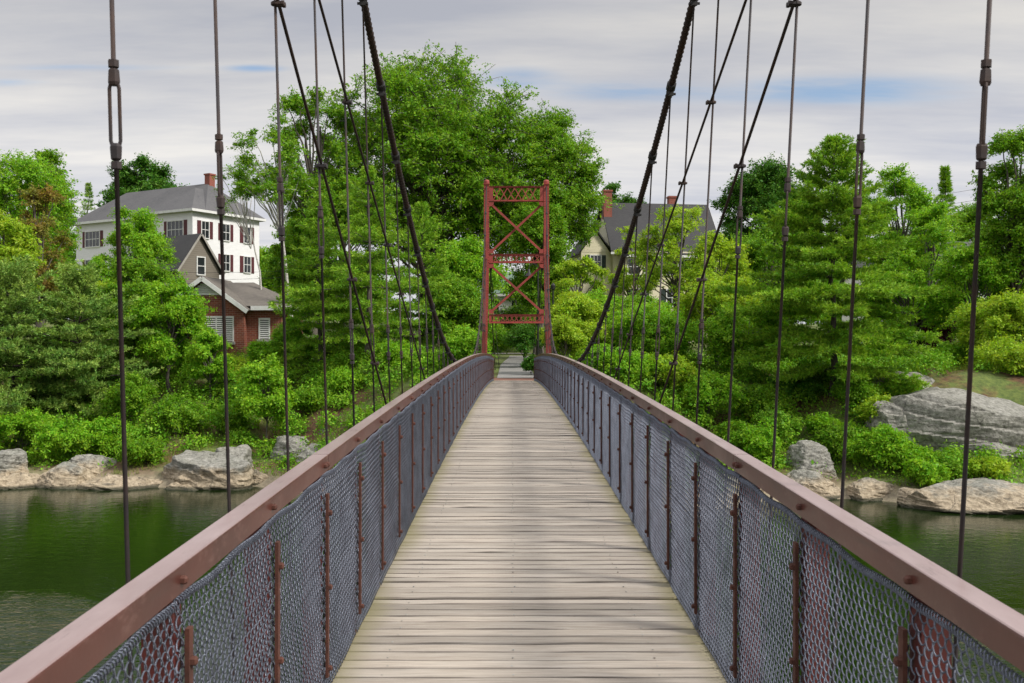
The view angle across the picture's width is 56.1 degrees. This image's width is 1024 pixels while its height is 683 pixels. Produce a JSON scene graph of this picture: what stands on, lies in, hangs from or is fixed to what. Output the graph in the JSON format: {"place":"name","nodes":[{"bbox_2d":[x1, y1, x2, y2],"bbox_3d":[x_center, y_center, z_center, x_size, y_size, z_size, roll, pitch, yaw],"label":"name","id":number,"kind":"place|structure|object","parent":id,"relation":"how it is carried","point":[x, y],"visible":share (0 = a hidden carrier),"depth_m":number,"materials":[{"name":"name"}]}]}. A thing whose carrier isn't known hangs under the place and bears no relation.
{"place":"outdoors","nodes":[
{"label":"outdoors","id":0,"kind":"place"},
{"bbox_2d":[0,486,1023,682],"bbox_3d":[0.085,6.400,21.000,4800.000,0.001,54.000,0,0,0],"label":"river","id":1,"kind":"structure","parent":0,"point":[62,558],"depth_m":28.45,"materials":[{"name":"green liquid"}]},
{"bbox_2d":[0,319,1023,510],"bbox_3d":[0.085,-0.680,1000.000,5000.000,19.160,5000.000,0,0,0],"label":"ground","id":2,"kind":"structure","parent":0,"point":[988,383],"depth_m":45.30,"materials":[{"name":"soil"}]},
{"bbox_2d":[0,209,46,349],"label":"maple tree","id":3,"kind":"object","parent":2,"relation":"on","point":[16,239],"visible":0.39,"depth_m":59.62,"materials":[{"name":"green plant"}]},
{"bbox_2d":[0,407,53,451],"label":"shrub","id":4,"kind":"object","parent":2,"relation":"on","point":[24,424],"visible":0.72,"depth_m":45.17,"materials":[{"name":"green plant"}]},
{"bbox_2d":[0,149,88,309],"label":"locust tree","id":5,"kind":"object","parent":2,"relation":"on","point":[36,171],"visible":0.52,"depth_m":70.83,"materials":[{"name":"green plant"}]},
{"bbox_2d":[11,182,78,337],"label":"maple tree","id":6,"kind":"object","parent":2,"relation":"on","point":[37,200],"visible":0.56,"depth_m":65.64,"materials":[{"name":"green plant"}]},
{"bbox_2d":[0,254,109,417],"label":"pine tree","id":7,"kind":"object","parent":2,"relation":"on","point":[15,277],"visible":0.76,"depth_m":48.12,"materials":[{"name":"green plant"}]},
{"bbox_2d":[26,410,99,458],"bbox_3d":[-20.782,4.451,45.114,2.804,2.500,3.608,0,0,0],"label":"shrub","id":8,"kind":"object","parent":2,"relation":"on","point":[55,432],"visible":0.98,"depth_m":44.38,"materials":[{"name":"green plant"}]},
{"bbox_2d":[34,462,96,488],"bbox_3d":[-19.763,6.210,42.600,2.572,1.600,2.169,0,0,17],"label":"ledge","id":9,"kind":"object","parent":2,"relation":"on","point":[66,475],"visible":0.67,"depth_m":42.00,"materials":[{"name":"stone"}]},
{"bbox_2d":[0,259,163,422],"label":"pine tree","id":10,"kind":"object","parent":2,"relation":"on","point":[74,283],"visible":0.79,"depth_m":49.59,"materials":[{"name":"green plant"}]},
{"bbox_2d":[73,412,140,456],"bbox_3d":[-19.238,4.480,46.148,3.135,2.239,2.843,0,0,0],"label":"shrub","id":11,"kind":"object","parent":2,"relation":"on","point":[103,426],"visible":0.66,"depth_m":45.46,"materials":[{"name":"green plant"}]},
{"bbox_2d":[76,473,163,490],"bbox_3d":[-17.420,6.403,42.195,4.639,1.209,2.023,0,0,0],"label":"ledge","id":12,"kind":"object","parent":2,"relation":"on","point":[109,482],"visible":0.48,"depth_m":41.76,"materials":[{"name":"stone"}]},
{"bbox_2d":[94,369,161,424],"bbox_3d":[-19.514,2.856,48.445,3.313,3.083,3.243,0,0,0],"label":"shrub","id":13,"kind":"object","parent":2,"relation":"on","point":[139,392],"visible":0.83,"depth_m":48.07,"materials":[{"name":"green plant"}]},
{"bbox_2d":[91,254,174,370],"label":"maple tree","id":14,"kind":"object","parent":2,"relation":"on","point":[135,272],"visible":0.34,"depth_m":55.32,"materials":[{"name":"green plant"}]},
{"bbox_2d":[108,433,167,466],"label":"shrub","id":15,"kind":"object","parent":2,"relation":"on","point":[146,449],"visible":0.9,"depth_m":43.63,"materials":[{"name":"green plant"}]},
{"bbox_2d":[91,151,189,206],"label":"maple tree","id":16,"kind":"object","parent":2,"relation":"on","point":[147,175],"visible":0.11,"depth_m":123.75,"materials":[{"name":"green plant"}]},
{"bbox_2d":[101,205,180,282],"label":"birch tree","id":17,"kind":"object","parent":2,"relation":"on","point":[146,238],"visible":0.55,"depth_m":63.29,"materials":[{"name":"green plant"}]},
{"bbox_2d":[74,173,265,284],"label":"white building","id":18,"kind":"structure","parent":2,"relation":"on","point":[187,210],"depth_m":95.29,"materials":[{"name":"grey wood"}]},
{"bbox_2d":[124,269,217,392],"bbox_3d":[-18.817,-0.599,53.075,4.842,6.881,4.783,0,0,0],"label":"ash tree","id":19,"kind":"object","parent":2,"relation":"on","point":[169,304],"visible":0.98,"depth_m":52.26,"materials":[{"name":"green plant"}]},
{"bbox_2d":[129,233,224,282],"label":"shingled house","id":20,"kind":"structure","parent":2,"relation":"on","point":[194,253],"depth_m":71.93,"materials":[{"name":"wood"}]},
{"bbox_2d":[142,388,211,436],"bbox_3d":[-16.418,3.510,47.167,3.122,2.458,3.764,0,0,0],"label":"shrub","id":21,"kind":"object","parent":2,"relation":"on","point":[173,411],"visible":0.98,"depth_m":46.50,"materials":[{"name":"green plant"}]},
{"bbox_2d":[161,450,253,489],"bbox_3d":[-13.622,5.920,42.761,4.486,2.099,3.012,0,0,0],"label":"boulder","id":22,"kind":"object","parent":2,"relation":"on","point":[203,470],"visible":0.73,"depth_m":41.63,"materials":[{"name":"stone"}]},
{"bbox_2d":[177,324,237,399],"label":"ash tree","id":23,"kind":"object","parent":2,"relation":"on","point":[207,344],"visible":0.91,"depth_m":51.02,"materials":[{"name":"green plant"}]},
{"bbox_2d":[114,276,303,356],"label":"brick building","id":24,"kind":"structure","parent":2,"relation":"on","point":[250,316],"depth_m":58.00,"materials":[{"name":"brown brick"}]},
{"bbox_2d":[212,155,261,289],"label":"birch tree","id":25,"kind":"object","parent":2,"relation":"on","point":[234,198],"visible":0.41,"depth_m":59.96,"materials":[{"name":"green plant"}]},
{"bbox_2d":[228,352,300,448],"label":"ash tree","id":26,"kind":"object","parent":2,"relation":"on","point":[269,401],"visible":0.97,"depth_m":45.83,"materials":[{"name":"green plant"}]},
{"bbox_2d":[226,109,317,316],"bbox_3d":[-14.433,-6.513,57.841,5.717,14.999,4.737,0,0,0],"label":"birch tree","id":27,"kind":"object","parent":2,"relation":"on","point":[246,186],"visible":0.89,"depth_m":57.10,"materials":[{"name":"green plant"}]},
{"bbox_2d":[257,217,332,294],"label":"maple tree","id":28,"kind":"object","parent":2,"relation":"on","point":[274,265],"visible":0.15,"depth_m":86.40,"materials":[{"name":"green plant"}]},
{"bbox_2d":[251,85,365,336],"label":"maple tree","id":29,"kind":"object","parent":2,"relation":"on","point":[293,102],"visible":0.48,"depth_m":73.37,"materials":[{"name":"green plant"}]},
{"bbox_2d":[266,194,375,375],"bbox_3d":[-10.836,-3.176,54.065,6.524,10.400,6.702,0,0,-29],"label":"hemlock tree","id":30,"kind":"object","parent":2,"relation":"on","point":[305,312],"visible":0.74,"depth_m":53.36,"materials":[{"name":"green plant"}]},
{"bbox_2d":[275,164,402,333],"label":"tree","id":31,"kind":"object","parent":2,"relation":"on","point":[337,188],"visible":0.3,"depth_m":65.06,"materials":[{"name":"green plant"}]},
{"bbox_2d":[281,164,450,359],"bbox_3d":[-8.419,-4.285,51.646,9.007,10.692,8.706,0,0,16],"label":"hemlock tree","id":32,"kind":"object","parent":2,"relation":"on","point":[360,271],"visible":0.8,"depth_m":51.20,"materials":[{"name":"green plant"}]},
{"bbox_2d":[374,201,470,354],"bbox_3d":[-5.231,-3.232,56.884,6.046,10.269,7.165,0,0,0],"label":"hemlock tree","id":33,"kind":"object","parent":2,"relation":"on","point":[422,216],"visible":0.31,"depth_m":56.52,"materials":[{"name":"green plant"}]},
{"bbox_2d":[297,39,553,335],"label":"oak tree","id":34,"kind":"object","parent":2,"relation":"on","point":[455,134],"visible":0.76,"depth_m":74.25,"materials":[{"name":"green plant"}]},
{"bbox_2d":[415,275,505,355],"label":"ash tree","id":35,"kind":"object","parent":2,"relation":"on","point":[464,299],"visible":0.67,"depth_m":54.74,"materials":[{"name":"green plant"}]},
{"bbox_2d":[411,233,511,327],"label":"maple tree","id":36,"kind":"object","parent":2,"relation":"on","point":[463,259],"visible":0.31,"depth_m":66.51,"materials":[{"name":"green plant"}]},
{"bbox_2d":[38,222,886,326],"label":"distant woods","id":37,"kind":"object","parent":2,"relation":"on","point":[263,253],"visible":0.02,"depth_m":124.98,"materials":[{"name":"green plant"}]},
{"bbox_2d":[430,323,497,365],"bbox_3d":[-2.260,0.527,44.907,3.202,2.844,2.874,0,0,0],"label":"shrub","id":38,"kind":"object","parent":2,"relation":"on","point":[462,340],"visible":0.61,"depth_m":44.33,"materials":[{"name":"green plant"}]},
{"bbox_2d":[0,327,1023,491],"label":"undergrowth","id":39,"kind":"object","parent":2,"relation":"on","point":[938,359],"visible":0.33,"depth_m":46.37,"materials":[{"name":"green plant"}]},
{"bbox_2d":[500,320,545,360],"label":"shrub","id":40,"kind":"object","parent":2,"relation":"on","point":[520,337],"visible":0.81,"depth_m":59.11,"materials":[{"name":"green plant"}]},
{"bbox_2d":[323,380,738,682],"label":"footbridge deck","id":41,"kind":"structure","parent":2,"relation":"on","point":[524,554],"depth_m":6.17,"materials":[{"name":"beige wood"}]},
{"bbox_2d":[0,353,493,682],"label":"railing","id":42,"kind":"object","parent":41,"relation":"attached to","point":[421,435],"visible":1,"depth_m":3.68,"materials":[{"name":"grey metal"}]},
{"bbox_2d":[318,0,424,379],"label":"stay cable","id":43,"kind":"object","parent":41,"relation":"attached to","point":[346,101],"visible":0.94,"depth_m":6.92,"materials":[{"name":"metal"}]},
{"bbox_2d":[614,0,746,378],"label":"stay cable","id":44,"kind":"object","parent":41,"relation":"attached to","point":[711,101],"visible":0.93,"depth_m":6.93,"materials":[{"name":"metal"}]},
{"bbox_2d":[533,353,1023,682],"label":"railing","id":45,"kind":"object","parent":41,"relation":"attached to","point":[601,415],"visible":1,"depth_m":3.92,"materials":[{"name":"grey metal"}]},
{"bbox_2d":[499,193,577,354],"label":"willow tree","id":46,"kind":"object","parent":2,"relation":"on","point":[531,227],"visible":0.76,"depth_m":70.64,"materials":[{"name":"green plant"}]},
{"bbox_2d":[480,98,624,353],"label":"oak tree","id":47,"kind":"object","parent":2,"relation":"on","point":[578,197],"visible":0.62,"depth_m":77.59,"materials":[{"name":"green plant"}]},
{"bbox_2d":[540,312,590,357],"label":"shrub","id":48,"kind":"object","parent":2,"relation":"on","point":[568,338],"visible":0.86,"depth_m":45.80,"materials":[{"name":"green plant"}]},
{"bbox_2d":[534,289,611,357],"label":"willow tree","id":49,"kind":"object","parent":2,"relation":"on","point":[586,315],"visible":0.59,"depth_m":50.25,"materials":[{"name":"green plant"}]},
{"bbox_2d":[540,254,609,312],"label":"locust tree","id":50,"kind":"object","parent":2,"relation":"on","point":[582,271],"visible":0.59,"depth_m":62.04,"materials":[{"name":"green plant"}]},
{"bbox_2d":[599,347,661,383],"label":"shrub","id":51,"kind":"object","parent":2,"relation":"on","point":[635,361],"visible":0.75,"depth_m":44.91,"materials":[{"name":"green plant"}]},
{"bbox_2d":[606,225,659,296],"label":"locust tree","id":52,"kind":"object","parent":2,"relation":"on","point":[628,278],"visible":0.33,"depth_m":67.60,"materials":[{"name":"green plant"}]},
{"bbox_2d":[566,190,716,342],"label":"yellow house","id":53,"kind":"structure","parent":2,"relation":"on","point":[607,242],"depth_m":85.53,"materials":[{"name":"concrete"}]},
{"bbox_2d":[595,298,706,360],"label":"ash tree","id":54,"kind":"object","parent":2,"relation":"on","point":[668,320],"visible":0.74,"depth_m":50.54,"materials":[{"name":"green plant"}]},
{"bbox_2d":[645,350,697,395],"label":"shrub","id":55,"kind":"object","parent":2,"relation":"on","point":[663,361],"visible":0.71,"depth_m":45.14,"materials":[{"name":"green plant"}]},
{"bbox_2d":[630,203,724,306],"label":"locust tree","id":56,"kind":"object","parent":2,"relation":"on","point":[670,243],"visible":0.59,"depth_m":63.13,"materials":[{"name":"green plant"}]},
{"bbox_2d":[671,366,754,427],"bbox_3d":[9.301,2.637,44.836,3.467,2.985,3.537,0,0,-41],"label":"shrub","id":57,"kind":"object","parent":2,"relation":"on","point":[714,388],"visible":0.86,"depth_m":44.37,"materials":[{"name":"green plant"}]},
{"bbox_2d":[673,230,760,356],"bbox_3d":[12.843,-2.763,59.950,5.272,8.720,6.260,0,0,34],"label":"maple tree","id":58,"kind":"object","parent":2,"relation":"on","point":[723,248],"visible":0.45,"depth_m":59.78,"materials":[{"name":"green plant"}]},
{"bbox_2d":[671,266,766,368],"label":"ash tree","id":59,"kind":"object","parent":2,"relation":"on","point":[711,289],"visible":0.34,"depth_m":53.04,"materials":[{"name":"green plant"}]},
{"bbox_2d":[645,0,801,444],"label":"stay cable","id":60,"kind":"object","parent":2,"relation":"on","point":[792,4],"visible":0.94,"depth_m":5.30,"materials":[{"name":"metal"}]},
{"bbox_2d":[695,294,798,365],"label":"ash tree","id":61,"kind":"object","parent":2,"relation":"on","point":[718,332],"visible":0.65,"depth_m":50.36,"materials":[{"name":"green plant"}]},
{"bbox_2d":[739,420,782,461],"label":"shrub","id":62,"kind":"object","parent":2,"relation":"on","point":[759,441],"visible":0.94,"depth_m":41.03,"materials":[{"name":"green plant"}]},
{"bbox_2d":[731,378,797,417],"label":"shrub","id":63,"kind":"object","parent":2,"relation":"on","point":[758,391],"visible":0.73,"depth_m":45.22,"materials":[{"name":"green plant"}]},
{"bbox_2d":[709,151,826,283],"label":"maple tree","id":64,"kind":"object","parent":2,"relation":"on","point":[761,187],"visible":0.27,"depth_m":101.53,"materials":[{"name":"green plant"}]},
{"bbox_2d":[722,220,824,342],"bbox_3d":[18.028,-3.667,65.977,8.006,10.103,7.924,0,0,0],"label":"maple tree","id":65,"kind":"object","parent":2,"relation":"on","point":[757,241],"visible":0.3,"depth_m":64.28,"materials":[{"name":"green plant"}]},
{"bbox_2d":[750,406,804,445],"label":"shrub","id":66,"kind":"object","parent":2,"relation":"on","point":[788,428],"visible":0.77,"depth_m":43.02,"materials":[{"name":"green plant"}]},
{"bbox_2d":[767,368,827,404],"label":"shrub","id":67,"kind":"object","parent":2,"relation":"on","point":[815,381],"visible":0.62,"depth_m":46.17,"materials":[{"name":"green plant"}]},
{"bbox_2d":[783,440,838,479],"bbox_3d":[12.775,5.166,41.170,2.226,1.856,2.115,0,0,-11],"label":"boulder","id":68,"kind":"object","parent":2,"relation":"on","point":[803,453],"visible":0.65,"depth_m":40.47,"materials":[{"name":"stone"}]},
{"bbox_2d":[785,469,840,498],"bbox_3d":[12.198,6.119,39.830,3.244,1.603,2.096,0,0,0],"label":"ledge","id":69,"kind":"object","parent":2,"relation":"on","point":[817,483],"visible":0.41,"depth_m":39.28,"materials":[{"name":"stone"}]},
{"bbox_2d":[714,132,949,395],"bbox_3d":[15.015,-3.728,46.102,10.761,12.716,11.787,0,0,0],"label":"pine tree","id":70,"kind":"object","parent":2,"relation":"on","point":[832,336],"visible":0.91,"depth_m":44.88,"materials":[{"name":"green plant"}]},
{"bbox_2d":[811,417,874,453],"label":"shrub","id":71,"kind":"object","parent":2,"relation":"on","point":[831,435],"visible":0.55,"depth_m":42.03,"materials":[{"name":"green plant"}]},
{"bbox_2d":[831,376,884,404],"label":"shrub","id":72,"kind":"object","parent":2,"relation":"on","point":[861,390],"visible":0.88,"depth_m":44.39,"materials":[{"name":"green plant"}]},
{"bbox_2d":[846,477,893,501],"bbox_3d":[14.701,6.197,39.227,2.671,1.308,1.775,0,0,0],"label":"ledge","id":73,"kind":"object","parent":2,"relation":"on","point":[866,489],"visible":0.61,"depth_m":38.81,"materials":[{"name":"stone"}]},
{"bbox_2d":[835,432,912,468],"bbox_3d":[15.334,4.505,40.776,3.176,1.678,2.901,0,0,0],"label":"shrub","id":74,"kind":"object","parent":2,"relation":"on","point":[857,449],"visible":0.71,"depth_m":40.36,"materials":[{"name":"green plant"}]},
{"bbox_2d":[853,422,918,465],"bbox_3d":[16.057,4.342,40.604,2.975,1.888,2.452,0,0,0],"label":"shrub","id":75,"kind":"object","parent":2,"relation":"on","point":[888,433],"visible":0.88,"depth_m":39.95,"materials":[{"name":"green plant"}]},
{"bbox_2d":[866,401,920,446],"bbox_3d":[16.756,3.819,42.561,2.042,2.414,2.954,0,0,0],"label":"boulder","id":76,"kind":"object","parent":2,"relation":"on","point":[890,413],"visible":0.45,"depth_m":41.67,"materials":[{"name":"stone"}]},
{"bbox_2d":[856,162,948,281],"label":"maple tree","id":77,"kind":"object","parent":2,"relation":"on","point":[907,188],"visible":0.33,"depth_m":69.47,"materials":[{"name":"green plant"}]},
{"bbox_2d":[859,248,953,344],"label":"maple tree","id":78,"kind":"object","parent":2,"relation":"on","point":[907,261],"visible":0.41,"depth_m":57.07,"materials":[{"name":"green plant"}]},
{"bbox_2d":[901,457,952,487],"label":"shrub","id":79,"kind":"object","parent":2,"relation":"on","point":[923,472],"visible":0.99,"depth_m":38.24,"materials":[{"name":"green plant"}]},
{"bbox_2d":[882,201,978,344],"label":"maple tree","id":80,"kind":"object","parent":2,"relation":"on","point":[934,220],"visible":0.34,"depth_m":65.31,"materials":[{"name":"green plant"}]},
{"bbox_2d":[863,387,1023,451],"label":"outcrop","id":81,"kind":"object","parent":2,"relation":"on","point":[936,414],"visible":0.45,"depth_m":40.73,"materials":[{"name":"stone"}]},
{"bbox_2d":[932,165,969,336],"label":"tree","id":82,"kind":"object","parent":2,"relation":"on","point":[944,185],"visible":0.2,"depth_m":77.70,"materials":[{"name":"green plant"}]},
{"bbox_2d":[902,477,1023,514],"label":"ledge","id":83,"kind":"object","parent":2,"relation":"on","point":[986,496],"visible":0.84,"depth_m":36.15,"materials":[{"name":"stone"}]},
{"bbox_2d":[928,238,1023,338],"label":"maple tree","id":84,"kind":"object","parent":2,"relation":"on","point":[989,282],"visible":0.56,"depth_m":55.23,"materials":[{"name":"green plant"}]},
{"bbox_2d":[935,288,1023,365],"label":"maple tree","id":85,"kind":"object","parent":2,"relation":"on","point":[1004,312],"visible":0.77,"depth_m":49.05,"materials":[{"name":"green plant"}]},
{"bbox_2d":[968,454,1011,478],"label":"shrub","id":86,"kind":"object","parent":2,"relation":"on","point":[986,466],"visible":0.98,"depth_m":38.37,"materials":[{"name":"green plant"}]},
{"bbox_2d":[959,331,1023,374],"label":"shrub","id":87,"kind":"object","parent":2,"relation":"on","point":[1001,353],"visible":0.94,"depth_m":46.04,"materials":[{"name":"green plant"}]},
{"bbox_2d":[965,124,1023,340],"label":"poplar tree","id":88,"kind":"object","parent":2,"relation":"on","point":[1003,237],"visible":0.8,"depth_m":55.37,"materials":[{"name":"green plant"}]},
{"bbox_2d":[0,0,1023,323],"label":"sky","id":89,"kind":"structure","parent":0,"point":[609,63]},
{"bbox_3d":[-1.055,7.440,37.700,1.300,4.320,1.600,0,0,0],"label":"tower pier","id":90,"kind":"object","parent":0,"visible":0},
{"bbox_2d":[482,180,550,352],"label":"bridge tower","id":91,"kind":"structure","parent":90,"relation":"on","point":[491,201],"depth_m":37.60,"materials":[{"name":"red metal"}]},
{"bbox_2d":[357,0,495,369],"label":"cable","id":92,"kind":"object","parent":91,"relation":"attached to","point":[381,90],"visible":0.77,"depth_m":9.49,"materials":[{"name":"black metal"}]},
{"bbox_2d":[107,0,132,682],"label":"suspender","id":93,"kind":"object","parent":92,"relation":"hanging from","point":[114,81],"visible":0.97,"depth_m":2.56,"materials":[{"name":"metal"}]},
{"bbox_2d":[213,0,235,681],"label":"suspender","id":94,"kind":"object","parent":92,"relation":"hanging from","point":[220,197],"visible":0.97,"depth_m":3.48,"materials":[{"name":"metal"}]},
{"bbox_2d":[274,0,295,682],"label":"suspender","id":95,"kind":"object","parent":92,"relation":"hanging from","point":[280,189],"visible":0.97,"depth_m":4.39,"materials":[{"name":"metal"}]},
{"bbox_2d":[271,0,386,404],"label":"stay cable","id":96,"kind":"object","parent":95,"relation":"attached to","point":[279,4],"visible":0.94,"depth_m":5.31,"materials":[{"name":"metal"}]},
{"bbox_2d":[313,0,333,646],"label":"suspender","id":97,"kind":"object","parent":92,"relation":"hanging from","point":[320,248],"visible":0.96,"depth_m":5.32,"materials":[{"name":"metal"}]},
{"bbox_2d":[341,0,358,584],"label":"suspender","id":98,"kind":"object","parent":92,"relation":"hanging from","point":[352,354],"visible":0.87,"depth_m":6.24,"materials":[{"name":"metal"}]},
{"bbox_2d":[362,5,374,412],"bbox_3d":[-1.044,-0.306,7.160,0.151,4.442,0.035,0,0,0],"label":"suspender","id":99,"kind":"object","parent":92,"relation":"hanging from","point":[371,328],"visible":0.74,"depth_m":7.16,"materials":[{"name":"metal"}]},
{"bbox_2d":[536,0,699,361],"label":"cable","id":100,"kind":"object","parent":91,"relation":"attached to","point":[670,90],"visible":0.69,"depth_m":9.44,"materials":[{"name":"black metal"}]},
{"bbox_2d":[665,5,694,549],"bbox_3d":[1.236,-0.306,7.160,0.258,4.442,0.035,0,0,0],"label":"suspender","id":101,"kind":"object","parent":100,"relation":"hanging from","point":[677,328],"visible":0.69,"depth_m":7.16,"materials":[{"name":"metal"}]},
{"bbox_2d":[687,0,718,591],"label":"suspender","id":102,"kind":"object","parent":100,"relation":"hanging from","point":[699,355],"visible":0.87,"depth_m":6.24,"materials":[{"name":"metal"}]},
{"bbox_2d":[717,0,751,636],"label":"suspender","id":103,"kind":"object","parent":100,"relation":"hanging from","point":[739,216],"visible":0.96,"depth_m":5.32,"materials":[{"name":"metal"}]},
{"bbox_2d":[760,0,798,682],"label":"suspender","id":104,"kind":"object","parent":100,"relation":"hanging from","point":[787,190],"visible":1,"depth_m":4.39,"materials":[{"name":"metal"}]},
{"bbox_2d":[831,0,869,682],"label":"suspender","id":105,"kind":"object","parent":100,"relation":"hanging from","point":[860,150],"visible":0.96,"depth_m":3.48,"materials":[{"name":"metal"}]},
{"bbox_2d":[952,0,991,682],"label":"suspender","id":106,"kind":"object","parent":100,"relation":"hanging from","point":[982,145],"visible":0.96,"depth_m":2.56,"materials":[{"name":"metal"}]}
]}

